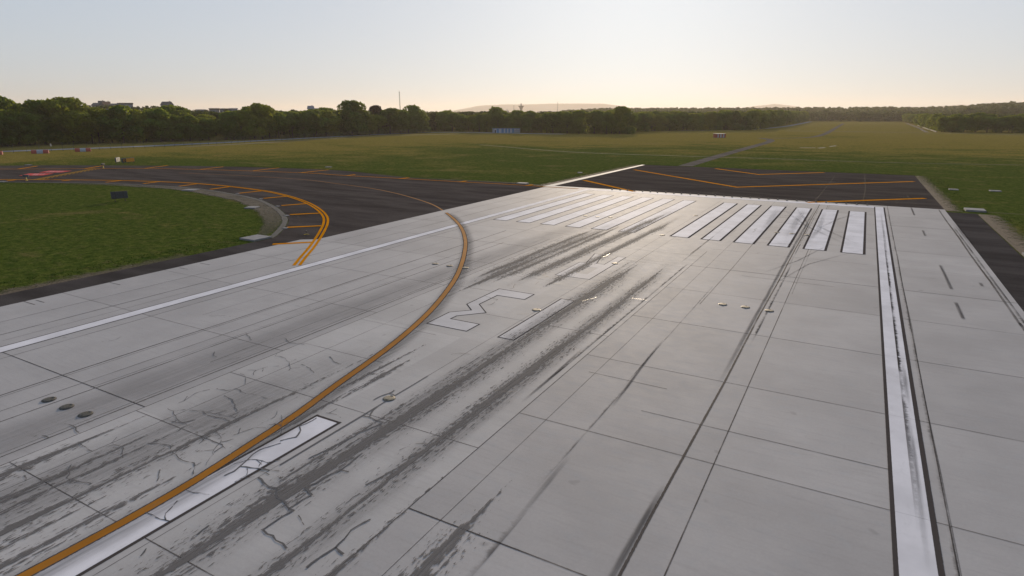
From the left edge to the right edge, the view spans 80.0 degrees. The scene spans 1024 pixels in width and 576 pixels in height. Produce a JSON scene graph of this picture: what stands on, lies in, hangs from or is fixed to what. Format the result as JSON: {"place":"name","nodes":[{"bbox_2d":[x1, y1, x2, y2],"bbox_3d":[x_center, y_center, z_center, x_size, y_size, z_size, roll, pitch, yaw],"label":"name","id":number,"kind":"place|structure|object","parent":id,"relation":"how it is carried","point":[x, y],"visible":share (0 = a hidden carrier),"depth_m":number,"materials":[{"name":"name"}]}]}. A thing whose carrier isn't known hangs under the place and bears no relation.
{"place":"outdoors","nodes":[
{"label":"outdoors","id":0,"kind":"place"},
{"bbox_2d":[38,182,287,237],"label":"verge gravel","id":1,"kind":"structure","parent":0,"point":[282,225],"depth_m":92.17,"materials":[{"name":"gravel"}]},
{"bbox_2d":[3,132,539,151],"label":"perimeter road","id":2,"kind":"structure","parent":0,"point":[248,141],"depth_m":297.27,"materials":[{"name":"asphalt"}]},
{"bbox_2d":[187,133,493,146],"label":"dirt track","id":3,"kind":"structure","parent":0,"point":[317,139],"depth_m":318.83,"materials":[{"name":"soil"}]},
{"bbox_2d":[0,120,1023,293],"bbox_3d":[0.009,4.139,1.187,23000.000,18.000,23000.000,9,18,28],"label":"ground","id":4,"kind":"structure","parent":0,"point":[47,230],"depth_m":164.14,"materials":[{"name":"green plant"}]},
{"bbox_2d":[0,95,18,141],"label":"tree","id":5,"kind":"object","parent":4,"relation":"on","point":[4,102],"visible":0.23,"depth_m":262.78,"materials":[{"name":"green plant"}]},
{"bbox_2d":[0,109,22,145],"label":"tree","id":6,"kind":"object","parent":4,"relation":"on","point":[5,113],"visible":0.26,"depth_m":258.08,"materials":[{"name":"green plant"}]},
{"bbox_2d":[6,103,34,144],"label":"tree","id":7,"kind":"object","parent":4,"relation":"on","point":[15,109],"visible":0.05,"depth_m":268.44,"materials":[{"name":"green plant"}]},
{"bbox_2d":[11,112,43,145],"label":"tree","id":8,"kind":"object","parent":4,"relation":"on","point":[27,123],"visible":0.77,"depth_m":258.73,"materials":[{"name":"green plant"}]},
{"bbox_2d":[16,99,64,144],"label":"tree","id":9,"kind":"object","parent":4,"relation":"on","point":[32,106],"visible":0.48,"depth_m":264.43,"materials":[{"name":"green plant"}]},
{"bbox_2d":[38,97,97,143],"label":"tree","id":10,"kind":"object","parent":4,"relation":"on","point":[65,116],"visible":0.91,"depth_m":266.54,"materials":[{"name":"green plant"}]},
{"bbox_2d":[56,123,86,144],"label":"tree","id":11,"kind":"object","parent":4,"relation":"on","point":[69,139],"visible":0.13,"depth_m":273.30,"materials":[{"name":"green plant"}]},
{"bbox_2d":[71,106,107,143],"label":"tree","id":12,"kind":"object","parent":4,"relation":"on","point":[91,111],"visible":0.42,"depth_m":275.78,"materials":[{"name":"green plant"}]},
{"bbox_2d":[92,115,126,142],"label":"tree","id":13,"kind":"object","parent":4,"relation":"on","point":[104,134],"visible":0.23,"depth_m":283.00,"materials":[{"name":"green plant"}]},
{"bbox_2d":[110,191,127,201],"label":"hold sign","id":14,"kind":"object","parent":4,"relation":"on","point":[119,194],"visible":1,"depth_m":95.76,"materials":[{"name":"metal"}]},
{"bbox_2d":[95,104,144,142],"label":"tree","id":15,"kind":"object","parent":4,"relation":"on","point":[115,113],"visible":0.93,"depth_m":279.19,"materials":[{"name":"green plant"}]},
{"bbox_2d":[117,109,151,142],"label":"tree","id":16,"kind":"object","parent":4,"relation":"on","point":[137,114],"visible":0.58,"depth_m":285.67,"materials":[{"name":"green plant"}]},
{"bbox_2d":[142,107,173,141],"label":"tree","id":17,"kind":"object","parent":4,"relation":"on","point":[156,139],"visible":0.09,"depth_m":299.23,"materials":[{"name":"green plant"}]},
{"bbox_2d":[139,108,179,141],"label":"tree","id":18,"kind":"object","parent":4,"relation":"on","point":[158,115],"visible":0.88,"depth_m":289.88,"materials":[{"name":"green plant"}]},
{"bbox_2d":[160,104,181,139],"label":"tree","id":19,"kind":"object","parent":4,"relation":"on","point":[169,108],"visible":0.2,"depth_m":307.52,"materials":[{"name":"green plant"}]},
{"bbox_2d":[161,114,185,140],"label":"tree","id":20,"kind":"object","parent":4,"relation":"on","point":[174,118],"visible":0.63,"depth_m":295.81,"materials":[{"name":"green plant"}]},
{"bbox_2d":[170,110,190,140],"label":"tree","id":21,"kind":"object","parent":4,"relation":"on","point":[179,113],"visible":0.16,"depth_m":305.07,"materials":[{"name":"green plant"}]},
{"bbox_2d":[93,184,281,225],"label":"worn earth","id":22,"kind":"structure","parent":4,"relation":"on","point":[265,211],"depth_m":95.47,"materials":[{"name":"brown soil"}]},
{"bbox_2d":[174,115,202,140],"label":"tree","id":23,"kind":"object","parent":4,"relation":"on","point":[189,127],"visible":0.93,"depth_m":299.38,"materials":[{"name":"green plant"}]},
{"bbox_2d":[195,114,216,138],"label":"tree","id":24,"kind":"object","parent":4,"relation":"on","point":[207,116],"visible":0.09,"depth_m":323.34,"materials":[{"name":"green plant"}]},
{"bbox_2d":[196,117,219,139],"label":"tree","id":25,"kind":"object","parent":4,"relation":"on","point":[208,125],"visible":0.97,"depth_m":307.75,"materials":[{"name":"green plant"}]},
{"bbox_2d":[2,128,430,151],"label":"perimeter fence","id":26,"kind":"object","parent":4,"relation":"on","point":[200,138],"visible":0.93,"depth_m":263.51,"materials":[{"name":"metal"}]},
{"bbox_2d":[218,110,251,139],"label":"tree","id":27,"kind":"object","parent":4,"relation":"on","point":[227,130],"visible":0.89,"depth_m":312.09,"materials":[{"name":"green plant"}]},
{"bbox_2d":[222,110,256,139],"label":"tree","id":28,"kind":"object","parent":4,"relation":"on","point":[242,120],"visible":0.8,"depth_m":314.46,"materials":[{"name":"green plant"}]},
{"bbox_2d":[240,234,271,241],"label":"concrete base","id":29,"kind":"object","parent":4,"relation":"on","point":[254,238],"visible":1,"depth_m":66.98,"materials":[{"name":"concrete"}]},
{"bbox_2d":[246,103,277,138],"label":"tree","id":30,"kind":"object","parent":4,"relation":"on","point":[255,110],"visible":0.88,"depth_m":319.05,"materials":[{"name":"green plant"}]},
{"bbox_2d":[257,114,277,138],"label":"tree","id":31,"kind":"object","parent":4,"relation":"on","point":[267,128],"visible":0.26,"depth_m":326.19,"materials":[{"name":"green plant"}]},
{"bbox_2d":[269,112,290,137],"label":"tree","id":32,"kind":"object","parent":4,"relation":"on","point":[282,120],"visible":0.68,"depth_m":331.90,"materials":[{"name":"green plant"}]},
{"bbox_2d":[0,165,577,264],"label":"taxiway","id":33,"kind":"structure","parent":4,"relation":"on","point":[318,204],"depth_m":111.85,"materials":[{"name":"black asphalt"}]},
{"bbox_2d":[280,111,303,137],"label":"tree","id":34,"kind":"object","parent":4,"relation":"on","point":[292,116],"visible":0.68,"depth_m":338.83,"materials":[{"name":"green plant"}]},
{"bbox_2d":[290,112,315,137],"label":"tree","id":35,"kind":"object","parent":4,"relation":"on","point":[306,127],"visible":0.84,"depth_m":342.96,"materials":[{"name":"green plant"}]},
{"bbox_2d":[303,109,330,136],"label":"tree","id":36,"kind":"object","parent":4,"relation":"on","point":[322,122],"visible":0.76,"depth_m":348.46,"materials":[{"name":"green plant"}]},
{"bbox_2d":[315,110,339,135],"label":"tree","id":37,"kind":"object","parent":4,"relation":"on","point":[328,114],"visible":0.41,"depth_m":359.48,"materials":[{"name":"green plant"}]},
{"bbox_2d":[327,116,343,135],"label":"tree","id":38,"kind":"object","parent":4,"relation":"on","point":[339,120],"visible":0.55,"depth_m":364.87,"materials":[{"name":"green plant"}]},
{"bbox_2d":[336,100,367,134],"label":"tree","id":39,"kind":"object","parent":4,"relation":"on","point":[349,110],"visible":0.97,"depth_m":368.23,"materials":[{"name":"green plant"}]},
{"bbox_2d":[347,109,369,133],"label":"tree","id":40,"kind":"object","parent":4,"relation":"on","point":[365,112],"visible":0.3,"depth_m":374.75,"materials":[{"name":"green plant"}]},
{"bbox_2d":[362,115,377,134],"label":"tree","id":41,"kind":"object","parent":4,"relation":"on","point":[372,122],"visible":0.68,"depth_m":382.04,"materials":[{"name":"green plant"}]},
{"bbox_2d":[368,105,387,133],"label":"copper tree","id":42,"kind":"object","parent":4,"relation":"on","point":[373,109],"visible":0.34,"depth_m":396.28,"materials":[{"name":"plant"}]},
{"bbox_2d":[373,114,387,133],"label":"tree","id":43,"kind":"object","parent":4,"relation":"on","point":[381,122],"visible":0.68,"depth_m":394.14,"materials":[{"name":"green plant"}]},
{"bbox_2d":[380,108,402,133],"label":"tree","id":44,"kind":"object","parent":4,"relation":"on","point":[392,116],"visible":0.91,"depth_m":396.83,"materials":[{"name":"green plant"}]},
{"bbox_2d":[393,111,409,133],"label":"tree","id":45,"kind":"object","parent":4,"relation":"on","point":[404,123],"visible":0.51,"depth_m":406.31,"materials":[{"name":"green plant"}]},
{"bbox_2d":[402,113,417,132],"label":"tree","id":46,"kind":"object","parent":4,"relation":"on","point":[411,117],"visible":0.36,"depth_m":413.50,"materials":[{"name":"green plant"}]},
{"bbox_2d":[402,104,427,132],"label":"tree","id":47,"kind":"object","parent":4,"relation":"on","point":[414,109],"visible":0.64,"depth_m":419.78,"materials":[{"name":"green plant"}]},
{"bbox_2d":[405,113,424,132],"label":"tree","id":48,"kind":"object","parent":4,"relation":"on","point":[416,127],"visible":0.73,"depth_m":418.81,"materials":[{"name":"green plant"}]},
{"bbox_2d":[421,116,431,131],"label":"tree","id":49,"kind":"object","parent":4,"relation":"on","point":[426,125],"visible":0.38,"depth_m":428.86,"materials":[{"name":"green plant"}]},
{"bbox_2d":[434,111,453,130],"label":"tree","id":50,"kind":"object","parent":4,"relation":"on","point":[442,124],"visible":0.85,"depth_m":455.58,"materials":[{"name":"green plant"}]},
{"bbox_2d":[445,112,460,130],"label":"tree","id":51,"kind":"object","parent":4,"relation":"on","point":[451,118],"visible":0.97,"depth_m":450.31,"materials":[{"name":"green plant"}]},
{"bbox_2d":[455,114,467,131],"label":"tree","id":52,"kind":"object","parent":4,"relation":"on","point":[462,119],"visible":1,"depth_m":450.62,"materials":[{"name":"green plant"}]},
{"bbox_2d":[466,115,478,131],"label":"tree","id":53,"kind":"object","parent":4,"relation":"on","point":[470,117],"visible":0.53,"depth_m":449.44,"materials":[{"name":"green plant"}]},
{"bbox_2d":[470,114,487,131],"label":"tree","id":54,"kind":"object","parent":4,"relation":"on","point":[476,121],"visible":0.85,"depth_m":443.38,"materials":[{"name":"green plant"}]},
{"bbox_2d":[479,113,492,131],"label":"tree","id":55,"kind":"object","parent":4,"relation":"on","point":[487,117],"visible":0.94,"depth_m":441.98,"materials":[{"name":"green plant"}]},
{"bbox_2d":[489,112,504,131],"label":"tree","id":56,"kind":"object","parent":4,"relation":"on","point":[497,120],"visible":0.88,"depth_m":435.55,"materials":[{"name":"green plant"}]},
{"bbox_2d":[492,128,519,132],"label":"storage hut","id":57,"kind":"object","parent":4,"relation":"on","point":[505,130],"visible":1,"depth_m":421.72,"materials":[{"name":"metal"}]},
{"bbox_2d":[0,186,1023,575],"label":"runway","id":58,"kind":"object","parent":4,"relation":"on","point":[850,404],"visible":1,"depth_m":29.03,"materials":[{"name":"concrete"}]},
{"bbox_2d":[77,411,93,417],"bbox_3d":[-19.511,5.755,27.926,0.620,0.061,0.620,9,18,28],"label":"inset light","id":59,"kind":"object","parent":58,"relation":"on","point":[85,414],"visible":1,"depth_m":27.84,"materials":[{"name":"metal"}]},
{"bbox_2d":[0,212,1023,310],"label":"runway shoulder","id":60,"kind":"object","parent":4,"relation":"on","point":[1003,259],"visible":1,"depth_m":55.68},
{"bbox_2d":[0,166,1023,294],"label":"dirt verge","id":61,"kind":"structure","parent":4,"relation":"on","point":[1004,232],"depth_m":70.65,"materials":[{"name":"brown soil"}]},
{"bbox_2d":[508,115,521,128],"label":"tree","id":62,"kind":"object","parent":4,"relation":"on","point":[514,121],"visible":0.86,"depth_m":428.94,"materials":[{"name":"green plant"}]},
{"bbox_2d":[511,110,524,131],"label":"tree","id":63,"kind":"object","parent":4,"relation":"on","point":[516,112],"visible":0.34,"depth_m":436.72,"materials":[{"name":"green plant"}]},
{"bbox_2d":[520,110,541,132],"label":"tree","id":64,"kind":"object","parent":4,"relation":"on","point":[531,119],"visible":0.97,"depth_m":419.16,"materials":[{"name":"green plant"}]},
{"bbox_2d":[50,101,1023,141],"bbox_3d":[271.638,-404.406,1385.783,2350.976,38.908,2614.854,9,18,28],"label":"wood","id":65,"kind":"object","parent":4,"relation":"on","point":[892,113],"visible":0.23,"depth_m":936.02,"materials":[{"name":"green plant"}]},
{"bbox_2d":[538,112,551,132],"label":"tree","id":66,"kind":"object","parent":4,"relation":"on","point":[542,117],"visible":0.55,"depth_m":418.61,"materials":[{"name":"green plant"}]},
{"bbox_2d":[544,112,560,132],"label":"tree","id":67,"kind":"object","parent":4,"relation":"on","point":[550,118],"visible":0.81,"depth_m":412.12,"materials":[{"name":"green plant"}]},
{"bbox_2d":[550,111,568,132],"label":"tree","id":68,"kind":"object","parent":4,"relation":"on","point":[558,128],"visible":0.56,"depth_m":410.93,"materials":[{"name":"green plant"}]},
{"bbox_2d":[559,111,576,132],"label":"tree","id":69,"kind":"object","parent":4,"relation":"on","point":[566,119],"visible":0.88,"depth_m":404.20,"materials":[{"name":"green plant"}]},
{"bbox_2d":[569,110,590,133],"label":"tree","id":70,"kind":"object","parent":4,"relation":"on","point":[579,117],"visible":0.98,"depth_m":399.95,"materials":[{"name":"green plant"}]},
{"bbox_2d":[584,110,603,133],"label":"tree","id":71,"kind":"object","parent":4,"relation":"on","point":[594,118],"visible":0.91,"depth_m":399.09,"materials":[{"name":"green plant"}]},
{"bbox_2d":[597,111,614,133],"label":"tree","id":72,"kind":"object","parent":4,"relation":"on","point":[604,118],"visible":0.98,"depth_m":394.77,"materials":[{"name":"green plant"}]},
{"bbox_2d":[608,106,631,133],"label":"tree","id":73,"kind":"object","parent":4,"relation":"on","point":[620,111],"visible":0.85,"depth_m":392.70,"materials":[{"name":"green plant"}]},
{"bbox_2d":[622,113,636,133],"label":"tree","id":74,"kind":"object","parent":4,"relation":"on","point":[632,123],"visible":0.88,"depth_m":394.16,"materials":[{"name":"green plant"}]},
{"bbox_2d":[636,112,643,131],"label":"tree","id":75,"kind":"object","parent":4,"relation":"on","point":[639,125],"visible":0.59,"depth_m":445.41,"materials":[{"name":"green plant"}]},
{"bbox_2d":[639,112,652,130],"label":"tree","id":76,"kind":"object","parent":4,"relation":"on","point":[647,116],"visible":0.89,"depth_m":447.71,"materials":[{"name":"green plant"}]},
{"bbox_2d":[650,114,662,130],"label":"tree","id":77,"kind":"object","parent":4,"relation":"on","point":[657,122],"visible":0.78,"depth_m":458.98,"materials":[{"name":"green plant"}]},
{"bbox_2d":[656,115,668,130],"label":"tree","id":78,"kind":"object","parent":4,"relation":"on","point":[662,119],"visible":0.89,"depth_m":458.89,"materials":[{"name":"green plant"}]},
{"bbox_2d":[663,114,678,130],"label":"tree","id":79,"kind":"object","parent":4,"relation":"on","point":[672,119],"visible":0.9,"depth_m":461.49,"materials":[{"name":"green plant"}]},
{"bbox_2d":[668,115,682,130],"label":"tree","id":80,"kind":"object","parent":4,"relation":"on","point":[680,123],"visible":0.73,"depth_m":466.75,"materials":[{"name":"green plant"}]},
{"bbox_2d":[676,111,692,128],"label":"tree","id":81,"kind":"object","parent":4,"relation":"on","point":[685,120],"visible":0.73,"depth_m":466.75,"materials":[{"name":"green plant"}]},
{"bbox_2d":[686,113,701,129],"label":"tree","id":82,"kind":"object","parent":4,"relation":"on","point":[694,121],"visible":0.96,"depth_m":468.40,"materials":[{"name":"green plant"}]},
{"bbox_2d":[703,111,717,129],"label":"tree","id":83,"kind":"object","parent":4,"relation":"on","point":[710,120],"visible":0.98,"depth_m":473.71,"materials":[{"name":"green plant"}]},
{"bbox_2d":[711,112,726,129],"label":"tree","id":84,"kind":"object","parent":4,"relation":"on","point":[720,123],"visible":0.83,"depth_m":474.12,"materials":[{"name":"green plant"}]},
{"bbox_2d":[721,110,735,129],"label":"tree","id":85,"kind":"object","parent":4,"relation":"on","point":[729,114],"visible":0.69,"depth_m":476.24,"materials":[{"name":"green plant"}]},
{"bbox_2d":[726,110,743,129],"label":"tree","id":86,"kind":"object","parent":4,"relation":"on","point":[737,114],"visible":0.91,"depth_m":479.14,"materials":[{"name":"green plant"}]},
{"bbox_2d":[542,165,942,208],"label":"blast pad","id":87,"kind":"object","parent":4,"relation":"on","point":[911,191],"visible":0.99,"depth_m":116.99,"materials":[{"name":"asphalt"}]},
{"bbox_2d":[738,115,753,129],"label":"tree","id":88,"kind":"object","parent":4,"relation":"on","point":[747,120],"visible":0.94,"depth_m":479.93,"materials":[{"name":"green plant"}]},
{"bbox_2d":[744,110,761,129],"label":"tree","id":89,"kind":"object","parent":4,"relation":"on","point":[753,113],"visible":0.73,"depth_m":484.87,"materials":[{"name":"green plant"}]},
{"bbox_2d":[489,145,1023,214],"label":"grass trench","id":90,"kind":"object","parent":4,"relation":"on","point":[770,158],"depth_m":181.13,"materials":[{"name":"plant"}]},
{"bbox_2d":[758,112,769,128],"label":"tree","id":91,"kind":"object","parent":4,"relation":"on","point":[764,120],"visible":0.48,"depth_m":514.16,"materials":[{"name":"green plant"}]},
{"bbox_2d":[766,109,779,126],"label":"tree","id":92,"kind":"object","parent":4,"relation":"on","point":[775,116],"visible":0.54,"depth_m":558.09,"materials":[{"name":"green plant"}]},
{"bbox_2d":[929,113,943,129],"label":"tree","id":93,"kind":"object","parent":4,"relation":"on","point":[933,117],"visible":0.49,"depth_m":464.08,"materials":[{"name":"green plant"}]},
{"bbox_2d":[933,116,949,131],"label":"tree","id":94,"kind":"object","parent":4,"relation":"on","point":[942,121],"visible":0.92,"depth_m":425.78,"materials":[{"name":"green plant"}]},
{"bbox_2d":[945,115,962,131],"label":"tree","id":95,"kind":"object","parent":4,"relation":"on","point":[951,124],"visible":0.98,"depth_m":420.64,"materials":[{"name":"green plant"}]},
{"bbox_2d":[955,116,971,131],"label":"tree","id":96,"kind":"object","parent":4,"relation":"on","point":[963,122],"visible":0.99,"depth_m":417.65,"materials":[{"name":"green plant"}]},
{"bbox_2d":[966,115,983,131],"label":"tree","id":97,"kind":"object","parent":4,"relation":"on","point":[976,122],"visible":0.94,"depth_m":416.06,"materials":[{"name":"green plant"}]},
{"bbox_2d":[964,208,986,212],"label":"concrete base","id":98,"kind":"object","parent":4,"relation":"on","point":[975,210],"visible":1,"depth_m":85.09,"materials":[{"name":"concrete"}]},
{"bbox_2d":[968,112,985,131],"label":"tree","id":99,"kind":"object","parent":4,"relation":"on","point":[972,115],"visible":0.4,"depth_m":420.07,"materials":[{"name":"green plant"}]},
{"bbox_2d":[979,116,998,132],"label":"tree","id":100,"kind":"object","parent":4,"relation":"on","point":[987,121],"visible":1,"depth_m":410.36,"materials":[{"name":"green plant"}]},
{"bbox_2d":[990,118,1004,132],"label":"tree","id":101,"kind":"object","parent":4,"relation":"on","point":[999,127],"visible":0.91,"depth_m":408.60,"materials":[{"name":"green plant"}]},
{"bbox_2d":[994,117,1011,132],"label":"tree","id":102,"kind":"object","parent":4,"relation":"on","point":[1005,124],"visible":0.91,"depth_m":407.09,"materials":[{"name":"green plant"}]},
{"bbox_2d":[1007,115,1022,132],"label":"tree","id":103,"kind":"object","parent":4,"relation":"on","point":[1015,121],"visible":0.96,"depth_m":405.06,"materials":[{"name":"green plant"}]},
{"bbox_2d":[0,0,1023,111],"label":"sky","id":104,"kind":"structure","parent":0,"point":[284,55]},
{"bbox_2d":[453,103,617,111],"bbox_3d":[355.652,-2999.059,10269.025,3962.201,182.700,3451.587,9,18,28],"label":"hills","id":105,"kind":"structure","parent":0,"point":[535,107],"depth_m":9454.17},
{"bbox_2d":[642,122,808,130],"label":"edge road","id":106,"kind":"structure","parent":0,"point":[743,129],"depth_m":525.34,"materials":[{"name":"asphalt"}]},
{"bbox_2d":[679,138,774,165],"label":"service path","id":107,"kind":"structure","parent":0,"point":[697,162],"depth_m":200.82,"materials":[{"name":"asphalt"}]},
{"bbox_2d":[749,104,795,108],"bbox_3d":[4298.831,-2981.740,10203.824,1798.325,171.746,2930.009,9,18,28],"label":"hills","id":108,"kind":"structure","parent":0,"point":[773,105],"depth_m":9561.99,"materials":[{"name":"beige"}]},
{"bbox_2d":[802,124,842,137],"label":"service path","id":109,"kind":"structure","parent":0,"point":[831,130],"depth_m":418.79,"materials":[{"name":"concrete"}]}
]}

